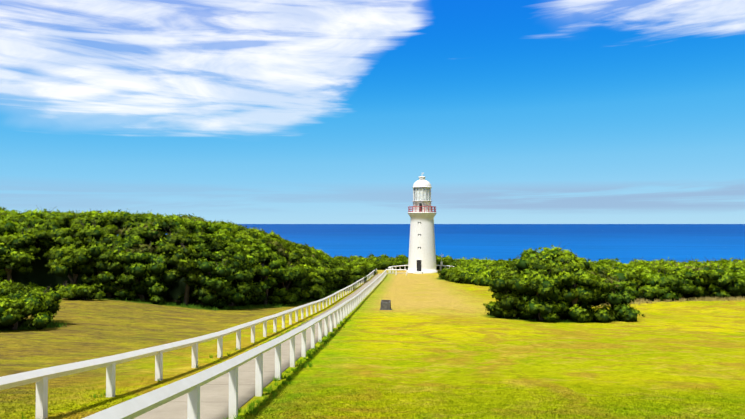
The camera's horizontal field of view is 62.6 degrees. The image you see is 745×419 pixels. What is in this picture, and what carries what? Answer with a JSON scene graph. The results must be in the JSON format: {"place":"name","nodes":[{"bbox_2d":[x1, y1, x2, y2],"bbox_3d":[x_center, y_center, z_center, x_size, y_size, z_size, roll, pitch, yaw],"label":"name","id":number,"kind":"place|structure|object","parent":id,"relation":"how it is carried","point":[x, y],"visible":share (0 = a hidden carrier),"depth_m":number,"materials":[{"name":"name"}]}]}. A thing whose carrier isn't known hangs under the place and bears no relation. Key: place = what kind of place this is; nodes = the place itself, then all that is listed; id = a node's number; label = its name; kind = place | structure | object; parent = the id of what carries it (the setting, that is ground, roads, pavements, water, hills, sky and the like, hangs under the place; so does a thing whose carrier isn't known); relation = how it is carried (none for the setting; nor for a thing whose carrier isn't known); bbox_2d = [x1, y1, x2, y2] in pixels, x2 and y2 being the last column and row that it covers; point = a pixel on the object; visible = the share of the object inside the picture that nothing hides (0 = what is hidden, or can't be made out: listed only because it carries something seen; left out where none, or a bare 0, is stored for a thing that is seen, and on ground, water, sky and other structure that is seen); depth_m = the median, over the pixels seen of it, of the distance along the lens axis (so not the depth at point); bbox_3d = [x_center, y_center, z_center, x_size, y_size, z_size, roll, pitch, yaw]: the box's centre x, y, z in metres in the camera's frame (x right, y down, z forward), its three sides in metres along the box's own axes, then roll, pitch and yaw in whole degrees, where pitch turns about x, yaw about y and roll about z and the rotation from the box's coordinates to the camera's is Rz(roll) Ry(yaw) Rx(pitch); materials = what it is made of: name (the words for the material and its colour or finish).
{"place":"outdoors","nodes":[
{"label":"outdoors","id":0,"kind":"place"},
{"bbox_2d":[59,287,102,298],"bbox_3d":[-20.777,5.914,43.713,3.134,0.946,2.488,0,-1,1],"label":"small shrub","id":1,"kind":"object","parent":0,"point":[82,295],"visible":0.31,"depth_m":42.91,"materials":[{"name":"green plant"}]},
{"bbox_2d":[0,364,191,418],"bbox_3d":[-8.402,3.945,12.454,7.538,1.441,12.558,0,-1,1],"label":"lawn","id":2,"kind":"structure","parent":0,"point":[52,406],"depth_m":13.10,"materials":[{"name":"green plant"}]},
{"bbox_2d":[134,272,407,418],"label":"concrete path","id":3,"kind":"structure","parent":0,"point":[214,398],"depth_m":14.90,"materials":[{"name":"beige concrete"}]},
{"bbox_2d":[0,264,744,418],"bbox_3d":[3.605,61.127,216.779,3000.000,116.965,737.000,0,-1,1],"label":"lawn","id":4,"kind":"structure","parent":0,"point":[431,322],"depth_m":25.00,"materials":[{"name":"green plant"}]},
{"bbox_2d":[0,279,66,329],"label":"shrub","id":5,"kind":"object","parent":4,"relation":"on","point":[42,293],"depth_m":27.94,"materials":[{"name":"green plant"}]},
{"bbox_2d":[20,319,66,328],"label":"grass","id":6,"kind":"structure","parent":4,"relation":"on","point":[58,325],"depth_m":29.31,"materials":[{"name":"green plant"}]},
{"bbox_2d":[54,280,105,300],"bbox_3d":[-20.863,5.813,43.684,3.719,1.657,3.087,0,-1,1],"label":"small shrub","id":7,"kind":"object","parent":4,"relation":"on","point":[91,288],"depth_m":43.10,"materials":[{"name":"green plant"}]},
{"bbox_2d":[22,317,350,418],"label":"grass tufts","id":8,"kind":"object","parent":4,"relation":"on","point":[252,408],"visible":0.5,"depth_m":16.32,"materials":[{"name":"green plant"}]},
{"bbox_2d":[0,269,376,418],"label":"fence","id":9,"kind":"object","parent":4,"relation":"on","point":[40,377],"visible":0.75,"depth_m":14.78,"materials":[{"name":"white paint"}]},
{"bbox_2d":[0,205,378,307],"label":"thicket trees","id":10,"kind":"object","parent":4,"relation":"on","point":[313,254],"depth_m":48.31,"materials":[{"name":"green plant"}]},
{"bbox_2d":[62,274,368,310],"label":"long grass","id":11,"kind":"structure","parent":4,"relation":"on","point":[242,307],"depth_m":48.58,"materials":[{"name":"green plant"}]},
{"bbox_2d":[82,270,385,418],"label":"fence","id":12,"kind":"object","parent":4,"relation":"on","point":[135,407],"visible":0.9,"depth_m":11.20,"materials":[{"name":"white paint"}]},
{"bbox_2d":[379,300,391,309],"bbox_3d":[1.128,8.227,52.455,1.060,0.916,0.750,0,-1,9],"label":"memorial stone","id":13,"kind":"object","parent":4,"relation":"on","point":[385,304],"visible":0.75,"depth_m":52.23,"materials":[{"name":"grey stone"}]},
{"bbox_2d":[386,269,406,274],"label":"fence","id":14,"kind":"object","parent":4,"relation":"on","point":[398,269],"visible":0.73,"depth_m":113.84,"materials":[{"name":"white paint"}]},
{"bbox_2d":[332,251,464,268],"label":"bushes","id":15,"kind":"object","parent":4,"relation":"on","point":[374,259],"depth_m":132.99,"materials":[{"name":"green plant"}]},
{"bbox_2d":[388,265,453,272],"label":"fence","id":16,"kind":"object","parent":4,"relation":"on","point":[407,265],"visible":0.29,"depth_m":125.49,"materials":[{"name":"white paint"}]},
{"bbox_2d":[407,173,436,273],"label":"lighthouse","id":17,"kind":"object","parent":4,"relation":"on","point":[422,251],"visible":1,"depth_m":119.48,"materials":[{"name":"white paint"}]},
{"bbox_2d":[489,315,621,322],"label":"long grass","id":18,"kind":"structure","parent":4,"relation":"on","point":[562,320],"depth_m":44.01,"materials":[{"name":"green plant"}]},
{"bbox_2d":[440,260,672,285],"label":"bushes","id":19,"kind":"object","parent":4,"relation":"on","point":[481,282],"visible":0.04,"depth_m":94.52,"materials":[{"name":"green plant"}]},
{"bbox_2d":[483,243,644,322],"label":"thicket trees","id":20,"kind":"object","parent":4,"relation":"on","point":[594,272],"depth_m":44.24,"materials":[{"name":"green plant"}]},
{"bbox_2d":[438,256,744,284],"bbox_3d":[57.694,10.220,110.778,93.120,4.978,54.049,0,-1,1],"label":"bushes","id":21,"kind":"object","parent":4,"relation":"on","point":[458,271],"depth_m":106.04,"materials":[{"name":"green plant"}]},
{"bbox_2d":[591,257,744,303],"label":"hedge trees","id":22,"kind":"object","parent":4,"relation":"on","point":[689,266],"depth_m":68.28,"materials":[{"name":"green plant"}]},
{"bbox_2d":[601,296,744,305],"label":"grass","id":23,"kind":"structure","parent":4,"relation":"on","point":[694,299],"depth_m":65.75,"materials":[{"name":"yellow"}]},
{"bbox_2d":[0,0,744,223],"label":"sky","id":24,"kind":"structure","parent":0,"point":[235,111],"materials":[{"name":"blue"}]},
{"bbox_2d":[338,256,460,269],"bbox_3d":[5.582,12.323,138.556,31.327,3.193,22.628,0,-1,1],"label":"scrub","id":25,"kind":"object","parent":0,"point":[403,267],"visible":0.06,"depth_m":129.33,"materials":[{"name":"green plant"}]},
{"bbox_2d":[165,224,744,263],"bbox_3d":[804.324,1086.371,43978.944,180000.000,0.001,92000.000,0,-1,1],"label":"sea","id":26,"kind":"structure","parent":0,"point":[624,243],"depth_m":3360.90,"materials":[{"name":"liquid"}]},
{"bbox_2d":[244,368,744,418],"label":"lawn","id":27,"kind":"structure","parent":0,"point":[731,412],"depth_m":12.96,"materials":[{"name":"green plant"}]}
]}

